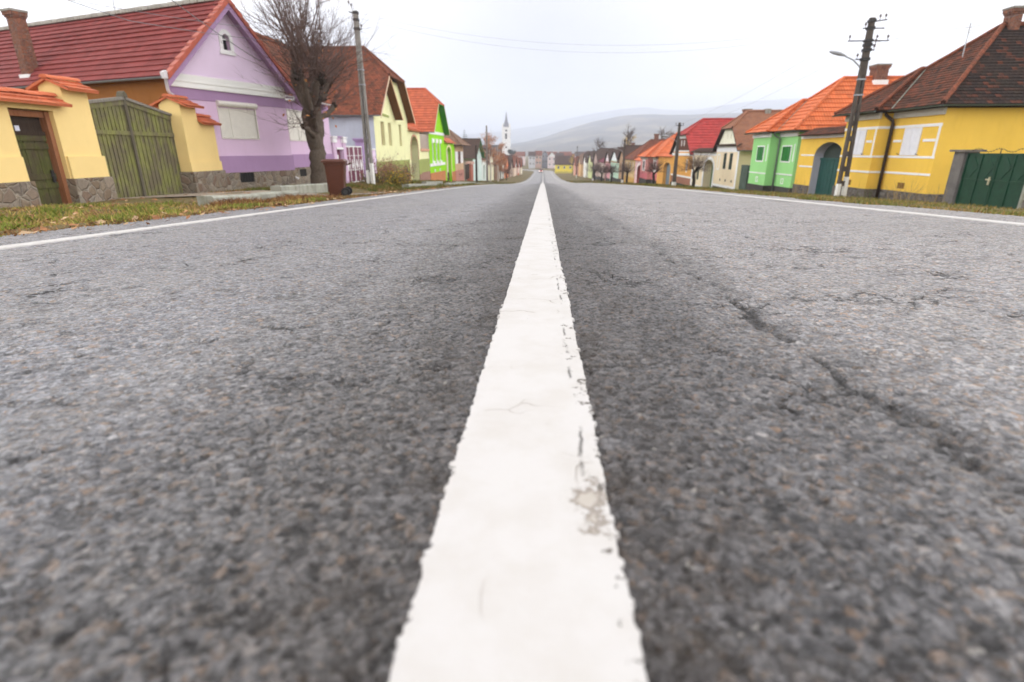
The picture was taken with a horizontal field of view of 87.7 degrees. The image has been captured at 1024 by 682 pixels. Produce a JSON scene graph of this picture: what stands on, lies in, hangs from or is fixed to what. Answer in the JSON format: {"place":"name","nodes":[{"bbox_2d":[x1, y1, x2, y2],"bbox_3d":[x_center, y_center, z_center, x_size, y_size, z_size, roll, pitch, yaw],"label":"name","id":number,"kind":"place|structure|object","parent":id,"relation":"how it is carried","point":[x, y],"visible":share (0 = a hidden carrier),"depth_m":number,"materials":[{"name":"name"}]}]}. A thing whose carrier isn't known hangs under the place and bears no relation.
{"place":"outdoors","nodes":[
{"label":"outdoors","id":0,"kind":"place"},
{"bbox_2d":[118,190,317,198],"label":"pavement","id":1,"kind":"structure","parent":0,"point":[203,194],"depth_m":14.53,"materials":[{"name":"concrete"}]},
{"bbox_2d":[301,192,383,195],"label":"pavement","id":2,"kind":"structure","parent":0,"point":[342,195],"depth_m":15.06,"materials":[{"name":"grey concrete"}]},
{"bbox_2d":[321,159,352,195],"bbox_3d":[-4.363,-4.111,13.419,0.705,0.880,0.560,-3,20,-8],"label":"wheelie bin","id":3,"kind":"object","parent":2,"relation":"on","point":[335,170],"visible":0.94,"depth_m":13.23,"materials":[{"name":"brown plastic"}]},
{"bbox_2d":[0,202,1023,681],"bbox_3d":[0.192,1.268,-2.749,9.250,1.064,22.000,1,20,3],"label":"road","id":4,"kind":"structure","parent":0,"point":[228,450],"depth_m":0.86,"materials":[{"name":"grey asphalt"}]},
{"bbox_2d":[0,155,1023,236],"bbox_3d":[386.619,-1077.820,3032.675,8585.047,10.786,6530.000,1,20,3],"label":"ground","id":5,"kind":"structure","parent":0,"point":[525,175],"depth_m":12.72,"materials":[{"name":"green plant"}]},
{"bbox_2d":[0,74,117,207],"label":"yard wall","id":6,"kind":"structure","parent":5,"relation":"on","point":[50,152],"depth_m":11.55,"materials":[{"name":"yellow paint"}]},
{"bbox_2d":[15,135,62,204],"bbox_3d":[-10.080,-3.584,11.364,0.121,1.510,0.820,1,20,3],"label":"door","id":7,"kind":"structure","parent":6,"relation":"in","point":[33,149],"depth_m":11.42,"materials":[{"name":"green wood"}]},
{"bbox_2d":[0,0,333,190],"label":"gabled house","id":8,"kind":"structure","parent":5,"relation":"on","point":[105,55],"depth_m":17.74,"materials":[{"name":"purple paint"}]},
{"bbox_2d":[172,0,259,60],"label":"power line","id":9,"kind":"object","parent":8,"relation":"attached to","point":[211,29],"visible":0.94,"depth_m":14.86,"materials":[{"name":"metal"}]},
{"bbox_2d":[218,29,235,55],"bbox_3d":[-9.274,-9.646,17.221,0.180,0.730,0.600,8,21,21],"label":"attic window","id":10,"kind":"structure","parent":8,"relation":"in","point":[223,47],"depth_m":17.23,"materials":[{"name":"white paint"}]},
{"bbox_2d":[217,106,259,139],"bbox_3d":[-9.271,-7.398,18.045,0.130,1.060,1.540,8,21,21],"label":"window frame","id":11,"kind":"structure","parent":8,"relation":"in","point":[256,122],"depth_m":18.25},
{"bbox_2d":[286,109,305,140],"bbox_3d":[-9.200,-9.216,22.840,0.130,1.220,1.940,1,20,3],"label":"window frame","id":12,"kind":"structure","parent":8,"relation":"in","point":[286,109],"depth_m":22.11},
{"bbox_2d":[148,93,228,193],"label":"gate pillar","id":13,"kind":"structure","parent":5,"relation":"on","point":[201,167],"depth_m":16.09,"materials":[{"name":"yellow paint"}]},
{"bbox_2d":[88,91,182,198],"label":"wooden gate","id":14,"kind":"structure","parent":13,"relation":"attached to","point":[137,145],"depth_m":14.25,"materials":[{"name":"green wood"}]},
{"bbox_2d":[0,185,451,233],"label":"fallen leaves","id":15,"kind":"object","parent":5,"relation":"on","point":[155,217],"visible":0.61,"depth_m":7.45,"materials":[{"name":"brown plant"}]},
{"bbox_2d":[196,190,300,205],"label":"culvert parapet","id":16,"kind":"structure","parent":5,"relation":"on","point":[202,200],"depth_m":10.68,"materials":[{"name":"concrete"}]},
{"bbox_2d":[198,0,397,183],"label":"pollarded tree","id":17,"kind":"object","parent":5,"relation":"on","point":[312,90],"visible":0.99,"depth_m":17.03,"materials":[{"name":"brown plant"}]},
{"bbox_2d":[270,183,327,193],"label":"culvert parapet","id":18,"kind":"structure","parent":5,"relation":"on","point":[313,188],"depth_m":15.69,"materials":[{"name":"concrete"}]},
{"bbox_2d":[330,136,349,182],"bbox_3d":[-9.053,-9.093,27.703,0.600,2.900,1.980,1,20,3],"label":"entrance portal","id":19,"kind":"object","parent":5,"relation":"on","point":[338,146],"visible":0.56,"depth_m":27.68,"materials":[{"name":"purple paint"}]},
{"bbox_2d":[346,146,364,181],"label":"metal gate","id":20,"kind":"structure","parent":5,"relation":"on","point":[353,155],"depth_m":30.07,"materials":[{"name":"metal"}]},
{"bbox_2d":[304,46,415,180],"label":"gabled house","id":21,"kind":"structure","parent":5,"relation":"on","point":[390,114],"depth_m":34.42,"materials":[{"name":"paint"}]},
{"bbox_2d":[348,0,374,183],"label":"utility pole","id":22,"kind":"object","parent":5,"relation":"on","point":[370,175],"visible":0.87,"depth_m":24.44,"materials":[{"name":"concrete"}]},
{"bbox_2d":[68,0,353,43],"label":"power line","id":23,"kind":"object","parent":22,"relation":"attached to","point":[165,26],"visible":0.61,"depth_m":11.51,"materials":[{"name":"metal"}]},
{"bbox_2d":[73,0,349,32],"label":"power line","id":24,"kind":"object","parent":22,"relation":"attached to","point":[173,17],"visible":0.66,"depth_m":11.70,"materials":[{"name":"metal"}]},
{"bbox_2d":[364,19,861,52],"bbox_3d":[3.240,-12.704,21.807,20.603,1.740,0.006,3,20,10],"label":"power line","id":25,"kind":"object","parent":22,"relation":"attached to","point":[638,52],"visible":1,"depth_m":21.76,"materials":[{"name":"metal"}]},
{"bbox_2d":[352,138,376,180],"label":"gate pier","id":26,"kind":"structure","parent":5,"relation":"on","point":[359,141],"depth_m":31.27,"materials":[{"name":"purple paint"}]},
{"bbox_2d":[358,171,385,183],"bbox_3d":[-7.082,-8.213,27.099,1.571,0.946,2.597,1,20,3],"label":"shrub","id":27,"kind":"object","parent":5,"relation":"on","point":[364,181],"visible":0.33,"depth_m":26.83,"materials":[{"name":"brown plant"}]},
{"bbox_2d":[353,150,409,182],"bbox_3d":[-6.941,-9.555,29.035,2.660,2.057,3.038,18,27,41],"label":"shrub","id":28,"kind":"object","parent":5,"relation":"on","point":[384,168],"visible":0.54,"depth_m":29.02,"materials":[{"name":"brown plant"}]},
{"bbox_2d":[374,168,414,185],"bbox_3d":[-5.721,-8.191,26.718,1.826,1.223,2.628,15,24,36],"label":"shrub","id":29,"kind":"object","parent":5,"relation":"on","point":[395,178],"visible":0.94,"depth_m":26.53,"materials":[{"name":"brown plant"}]},
{"bbox_2d":[377,157,416,180],"bbox_3d":[-7.060,-10.466,32.374,2.758,1.762,4.184,1,20,3],"label":"shrub","id":30,"kind":"object","parent":5,"relation":"on","point":[400,168],"visible":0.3,"depth_m":32.30,"materials":[{"name":"brown plant"}]},
{"bbox_2d":[407,126,423,180],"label":"gate wall","id":31,"kind":"structure","parent":5,"relation":"on","point":[414,144],"depth_m":44.88,"materials":[{"name":"paint"}]},
{"bbox_2d":[402,183,436,187],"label":"culvert parapet","id":32,"kind":"structure","parent":5,"relation":"on","point":[412,185],"depth_m":24.38,"materials":[{"name":"concrete"}]},
{"bbox_2d":[420,134,430,179],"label":"yard wall","id":33,"kind":"structure","parent":5,"relation":"on","point":[424,149],"depth_m":47.72,"materials":[{"name":"paint"}]},
{"bbox_2d":[406,88,449,180],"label":"gabled house","id":34,"kind":"structure","parent":5,"relation":"on","point":[429,111],"depth_m":50.65,"materials":[{"name":"tile"}]},
{"bbox_2d":[432,138,435,165],"bbox_3d":[-7.546,-18.063,50.998,0.180,2.430,1.040,1,20,3],"label":"window","id":35,"kind":"structure","parent":34,"relation":"in","point":[433,141],"depth_m":50.99,"materials":[{"name":"white glass"}]},
{"bbox_2d":[422,181,442,184],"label":"culvert parapet","id":36,"kind":"structure","parent":5,"relation":"on","point":[437,182],"depth_m":34.51,"materials":[{"name":"concrete"}]},
{"bbox_2d":[444,138,455,181],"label":"gate wall","id":37,"kind":"structure","parent":5,"relation":"on","point":[449,151],"depth_m":61.14,"materials":[{"name":"green paint"}]},
{"bbox_2d":[444,129,470,181],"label":"hipped house","id":38,"kind":"structure","parent":5,"relation":"on","point":[460,142],"depth_m":66.08,"materials":[{"name":"paint"}]},
{"bbox_2d":[466,162,473,180],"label":"brick pier","id":39,"kind":"structure","parent":5,"relation":"on","point":[471,171],"depth_m":77.50,"materials":[{"name":"paint"}]},
{"bbox_2d":[465,164,469,179],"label":"wooden gate","id":40,"kind":"structure","parent":39,"relation":"attached to","point":[467,171],"depth_m":74.55,"materials":[{"name":"brown wood"}]},
{"bbox_2d":[462,138,484,180],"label":"gabled house","id":41,"kind":"structure","parent":5,"relation":"on","point":[468,153],"depth_m":82.77,"materials":[{"name":"paint"}]},
{"bbox_2d":[475,145,477,182],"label":"utility pole","id":42,"kind":"object","parent":5,"relation":"on","point":[476,163],"visible":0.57,"depth_m":68.65,"materials":[{"name":"brown wood"}]},
{"bbox_2d":[482,160,485,180],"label":"gate wall","id":43,"kind":"structure","parent":5,"relation":"on","point":[484,171],"depth_m":96.23,"materials":[{"name":"white paint"}]},
{"bbox_2d":[486,125,487,180],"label":"utility pole","id":44,"kind":"object","parent":5,"relation":"on","point":[486,155],"visible":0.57,"depth_m":81.48,"materials":[{"name":"grey concrete"}]},
{"bbox_2d":[482,148,493,179],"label":"gabled house","id":45,"kind":"structure","parent":5,"relation":"on","point":[492,172],"depth_m":106.08,"materials":[{"name":"paint"}]},
{"bbox_2d":[478,131,503,181],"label":"birch tree","id":46,"kind":"object","parent":5,"relation":"on","point":[495,159],"visible":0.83,"depth_m":85.23,"materials":[{"name":"brown plant"}]},
{"bbox_2d":[491,150,499,179],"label":"gabled house","id":47,"kind":"structure","parent":5,"relation":"on","point":[495,172],"depth_m":118.44,"materials":[{"name":"paint"}]},
{"bbox_2d":[491,142,505,181],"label":"birch tree","id":48,"kind":"object","parent":5,"relation":"on","point":[498,165],"visible":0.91,"depth_m":98.81,"materials":[{"name":"brown plant"}]},
{"bbox_2d":[502,112,510,154],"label":"church tower","id":49,"kind":"structure","parent":5,"relation":"on","point":[506,132],"depth_m":390.49,"materials":[{"name":"paint"}]},
{"bbox_2d":[504,154,508,177],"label":"gabled house","id":50,"kind":"structure","parent":5,"relation":"on","point":[507,160],"depth_m":148.25,"materials":[{"name":"paint"}]},
{"bbox_2d":[507,155,512,176],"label":"gabled house","id":51,"kind":"structure","parent":5,"relation":"on","point":[510,157],"depth_m":161.37,"materials":[{"name":"paint"}]},
{"bbox_2d":[512,156,516,175],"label":"gabled house","id":52,"kind":"structure","parent":5,"relation":"on","point":[514,166],"depth_m":174.51,"materials":[{"name":"paint"}]},
{"bbox_2d":[515,156,519,174],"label":"gabled house","id":53,"kind":"structure","parent":5,"relation":"on","point":[518,166],"depth_m":188.99,"materials":[{"name":"paint"}]},
{"bbox_2d":[514,152,525,164],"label":"town house","id":54,"kind":"structure","parent":5,"relation":"on","point":[521,154],"depth_m":374.57,"materials":[{"name":"paint"}]},
{"bbox_2d":[518,157,522,174],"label":"gabled house","id":55,"kind":"structure","parent":5,"relation":"on","point":[521,165],"depth_m":202.96,"materials":[{"name":"paint"}]},
{"bbox_2d":[528,152,535,167],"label":"town house","id":56,"kind":"structure","parent":5,"relation":"on","point":[531,155],"depth_m":301.58,"materials":[{"name":"paint"}]},
{"bbox_2d":[535,151,541,167],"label":"town house","id":57,"kind":"structure","parent":5,"relation":"on","point":[538,160],"depth_m":305.11,"materials":[{"name":"paint"}]},
{"bbox_2d":[542,151,547,167],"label":"town house","id":58,"kind":"structure","parent":5,"relation":"on","point":[544,158],"depth_m":308.19,"materials":[{"name":"paint"}]},
{"bbox_2d":[547,152,554,167],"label":"town house","id":59,"kind":"structure","parent":5,"relation":"on","point":[551,159],"depth_m":300.70,"materials":[{"name":"paint"}]},
{"bbox_2d":[554,156,573,172],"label":"town house","id":60,"kind":"structure","parent":5,"relation":"on","point":[563,164],"depth_m":224.12,"materials":[{"name":"paint"}]},
{"bbox_2d":[573,156,578,175],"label":"gabled house","id":61,"kind":"structure","parent":5,"relation":"on","point":[574,163],"depth_m":186.43,"materials":[{"name":"paint"}]},
{"bbox_2d":[578,153,584,176],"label":"gabled house","id":62,"kind":"structure","parent":5,"relation":"on","point":[581,165],"depth_m":174.42,"materials":[{"name":"paint"}]},
{"bbox_2d":[583,151,590,177],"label":"gabled house","id":63,"kind":"structure","parent":5,"relation":"on","point":[586,162],"depth_m":163.80,"materials":[{"name":"paint"}]},
{"bbox_2d":[587,151,595,178],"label":"gabled house","id":64,"kind":"structure","parent":5,"relation":"on","point":[590,159],"depth_m":153.06,"materials":[{"name":"paint"}]},
{"bbox_2d":[587,150,595,179],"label":"utility pole","id":65,"kind":"object","parent":5,"relation":"on","point":[593,166],"visible":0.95,"depth_m":118.94,"materials":[{"name":"concrete"}]},
{"bbox_2d":[586,161,601,180],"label":"pollarded tree","id":66,"kind":"object","parent":5,"relation":"on","point":[595,165],"visible":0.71,"depth_m":119.87,"materials":[{"name":"brown plant"}]},
{"bbox_2d":[592,137,607,149],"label":"bare tree","id":67,"kind":"object","parent":5,"relation":"on","point":[600,145],"visible":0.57,"depth_m":156.55,"materials":[{"name":"brown plant"}]},
{"bbox_2d":[592,148,609,179],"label":"gabled house","id":68,"kind":"structure","parent":5,"relation":"on","point":[600,154],"depth_m":138.79,"materials":[{"name":"paint"}]},
{"bbox_2d":[597,157,604,179],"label":"hipped house","id":69,"kind":"structure","parent":5,"relation":"on","point":[599,175],"depth_m":128.10,"materials":[{"name":"paint"}]},
{"bbox_2d":[594,161,609,181],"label":"pollarded tree","id":70,"kind":"object","parent":5,"relation":"on","point":[601,169],"visible":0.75,"depth_m":103.70,"materials":[{"name":"brown plant"}]},
{"bbox_2d":[604,148,614,180],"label":"gabled house","id":71,"kind":"structure","parent":5,"relation":"on","point":[607,157],"depth_m":114.45,"materials":[{"name":"paint"}]},
{"bbox_2d":[603,160,620,181],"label":"pollarded tree","id":72,"kind":"object","parent":5,"relation":"on","point":[612,170],"visible":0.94,"depth_m":88.58,"materials":[{"name":"brown plant"}]},
{"bbox_2d":[614,139,625,181],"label":"utility pole","id":73,"kind":"object","parent":5,"relation":"on","point":[622,175],"visible":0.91,"depth_m":74.84,"materials":[{"name":"concrete"}]},
{"bbox_2d":[609,142,634,181],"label":"gabled house","id":74,"kind":"structure","parent":5,"relation":"on","point":[614,155],"depth_m":103.24,"materials":[{"name":"paint"}]},
{"bbox_2d":[617,123,634,146],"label":"bare tree","id":75,"kind":"object","parent":5,"relation":"on","point":[629,136],"visible":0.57,"depth_m":138.50,"materials":[{"name":"brown plant"}]},
{"bbox_2d":[615,157,637,182],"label":"pollarded tree","id":76,"kind":"object","parent":5,"relation":"on","point":[626,170],"visible":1,"depth_m":72.50,"materials":[{"name":"brown plant"}]},
{"bbox_2d":[617,145,640,181],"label":"gabled house","id":77,"kind":"structure","parent":5,"relation":"on","point":[629,149],"depth_m":93.57,"materials":[{"name":"paint"}]},
{"bbox_2d":[634,157,640,182],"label":"gate wall","id":78,"kind":"structure","parent":5,"relation":"on","point":[637,171],"depth_m":79.68,"materials":[{"name":"pink paint"}]},
{"bbox_2d":[624,134,665,182],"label":"hipped house","id":79,"kind":"structure","parent":5,"relation":"on","point":[650,143],"depth_m":84.50,"materials":[{"name":"tile"}]},
{"bbox_2d":[639,156,668,183],"bbox_3d":[14.614,-17.747,55.223,3.542,3.499,3.167,-14,24,-34],"label":"pollarded tree","id":80,"kind":"object","parent":5,"relation":"on","point":[653,169],"visible":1,"depth_m":55.11,"materials":[{"name":"brown plant"}]},
{"bbox_2d":[637,133,676,183],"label":"hipped house","id":81,"kind":"structure","parent":5,"relation":"on","point":[655,150],"depth_m":68.71,"materials":[{"name":"orange tile"}]},
{"bbox_2d":[656,153,672,183],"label":"gate wall","id":82,"kind":"structure","parent":5,"relation":"on","point":[663,177],"depth_m":62.20,"materials":[{"name":"orange paint"}]},
{"bbox_2d":[661,123,689,185],"bbox_3d":[13.709,-15.582,45.312,2.408,5.500,0.300,1,20,3],"label":"utility pole","id":83,"kind":"object","parent":5,"relation":"on","point":[679,125],"visible":0.94,"depth_m":45.08,"materials":[{"name":"wood"}]},
{"bbox_2d":[672,147,713,186],"bbox_3d":[13.972,-13.363,40.925,3.542,3.499,3.167,1,20,3],"label":"pollarded tree","id":84,"kind":"object","parent":5,"relation":"on","point":[698,166],"visible":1,"depth_m":40.73,"materials":[{"name":"brown plant"}]},
{"bbox_2d":[690,148,716,186],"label":"gate wall","id":85,"kind":"structure","parent":5,"relation":"on","point":[704,178],"depth_m":46.64,"materials":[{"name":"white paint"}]},
{"bbox_2d":[669,109,752,185],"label":"gabled house","id":86,"kind":"structure","parent":5,"relation":"on","point":[704,132],"depth_m":51.95,"materials":[{"name":"red tile"}]},
{"bbox_2d":[738,165,749,189],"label":"metal gate","id":87,"kind":"structure","parent":5,"relation":"on","point":[744,176],"depth_m":37.23,"materials":[{"name":"metal"}]},
{"bbox_2d":[712,109,781,188],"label":"gabled house","id":88,"kind":"structure","parent":5,"relation":"on","point":[733,146],"depth_m":39.32,"materials":[{"name":"beige paint"}]},
{"bbox_2d":[723,153,726,168],"bbox_3d":[16.487,-13.897,41.203,0.050,1.170,0.750,1,20,3],"label":"window","id":89,"kind":"structure","parent":88,"relation":"in","point":[725,154],"depth_m":41.33,"materials":[{"name":"black glass"}]},
{"bbox_2d":[728,153,732,169],"bbox_3d":[16.409,-13.427,39.887,0.050,1.170,0.750,1,20,3],"label":"window","id":90,"kind":"structure","parent":88,"relation":"in","point":[731,154],"depth_m":40.02,"materials":[{"name":"black glass"}]},
{"bbox_2d":[565,180,1023,216],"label":"verge grass","id":91,"kind":"structure","parent":5,"relation":"on","point":[871,201],"depth_m":13.58,"materials":[{"name":"green plant"}]},
{"bbox_2d":[792,126,845,194],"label":"gate wall","id":92,"kind":"structure","parent":5,"relation":"on","point":[819,158],"depth_m":27.57,"materials":[{"name":"yellow paint"}]},
{"bbox_2d":[744,63,904,192],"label":"hipped house","id":93,"kind":"structure","parent":5,"relation":"on","point":[775,151],"depth_m":30.58,"materials":[{"name":"green paint"}]},
{"bbox_2d":[780,145,792,162],"bbox_3d":[15.801,-10.782,30.738,0.030,0.940,1.240,1,20,3],"label":"window frame","id":94,"kind":"structure","parent":93,"relation":"in","point":[783,145],"depth_m":30.52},
{"bbox_2d":[829,13,889,196],"bbox_3d":[13.251,-8.912,21.164,2.038,7.081,0.290,3,20,8],"label":"utility pole","id":95,"kind":"object","parent":5,"relation":"on","point":[865,58],"visible":0.95,"depth_m":20.87,"materials":[{"name":"concrete"}]},
{"bbox_2d":[639,35,844,137],"bbox_3d":[13.593,-19.814,47.259,0.608,2.863,56.308,1,20,2],"label":"power line","id":96,"kind":"object","parent":95,"relation":"attached to","point":[758,86],"visible":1,"depth_m":28.33,"materials":[{"name":"metal"}]},
{"bbox_2d":[878,13,1023,41],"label":"power line","id":97,"kind":"object","parent":95,"relation":"attached to","point":[951,28],"visible":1,"depth_m":18.07,"materials":[{"name":"metal"}]},
{"bbox_2d":[886,174,923,200],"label":"weeds","id":98,"kind":"object","parent":5,"relation":"on","point":[894,196],"visible":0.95,"depth_m":19.98,"materials":[{"name":"plant"}]},
{"bbox_2d":[831,5,1023,202],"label":"hipped house","id":99,"kind":"structure","parent":5,"relation":"on","point":[922,121],"depth_m":19.58,"materials":[{"name":"yellow paint"}]},
{"bbox_2d":[907,186,947,203],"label":"weeds","id":100,"kind":"object","parent":5,"relation":"on","point":[928,194],"visible":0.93,"depth_m":18.26,"materials":[{"name":"plant"}]},
{"bbox_2d":[942,150,986,203],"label":"gate pillar","id":101,"kind":"structure","parent":5,"relation":"on","point":[956,169],"depth_m":18.05,"materials":[{"name":"grey concrete"}]},
{"bbox_2d":[954,148,1023,208],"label":"metal gate","id":102,"kind":"structure","parent":101,"relation":"attached to","point":[992,179],"depth_m":16.67,"materials":[{"name":"green metal"}]},
{"bbox_2d":[1017,186,1023,209],"bbox_3d":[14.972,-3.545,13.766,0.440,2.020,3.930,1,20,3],"label":"gate pillar","id":103,"kind":"structure","parent":5,"relation":"on","point":[1021,203],"depth_m":15.55,"materials":[{"name":"grey paint"}]},
{"bbox_2d":[0,0,1023,133],"label":"sky","id":104,"kind":"structure","parent":0,"point":[477,83],"materials":[{"name":"white"}]},
{"bbox_2d":[278,169,858,206],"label":"road","id":105,"kind":"structure","parent":0,"point":[557,192],"depth_m":10.86,"materials":[{"name":"grey asphalt"}]},
{"bbox_2d":[0,170,535,249],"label":"edge line","id":106,"kind":"object","parent":105,"relation":"on","point":[3,247],"visible":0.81,"depth_m":4.76,"materials":[{"name":"paint"}]},
{"bbox_2d":[389,169,647,681],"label":"line","id":107,"kind":"object","parent":105,"relation":"on","point":[524,579],"visible":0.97,"depth_m":0.60,"materials":[{"name":"paint"}]},
{"bbox_2d":[552,174,1023,225],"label":"edge line","id":108,"kind":"object","parent":105,"relation":"on","point":[966,218],"visible":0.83,"depth_m":5.54,"materials":[{"name":"paint"}]},
{"bbox_2d":[511,113,741,154],"bbox_3d":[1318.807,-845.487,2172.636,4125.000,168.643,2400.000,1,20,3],"label":"hills","id":109,"kind":"structure","parent":0,"point":[609,131],"depth_m":1642.28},
{"bbox_2d":[457,99,800,145],"bbox_3d":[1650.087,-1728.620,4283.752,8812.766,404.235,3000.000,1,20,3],"label":"hills","id":110,"kind":"structure","parent":0,"point":[520,135],"depth_m":3970.32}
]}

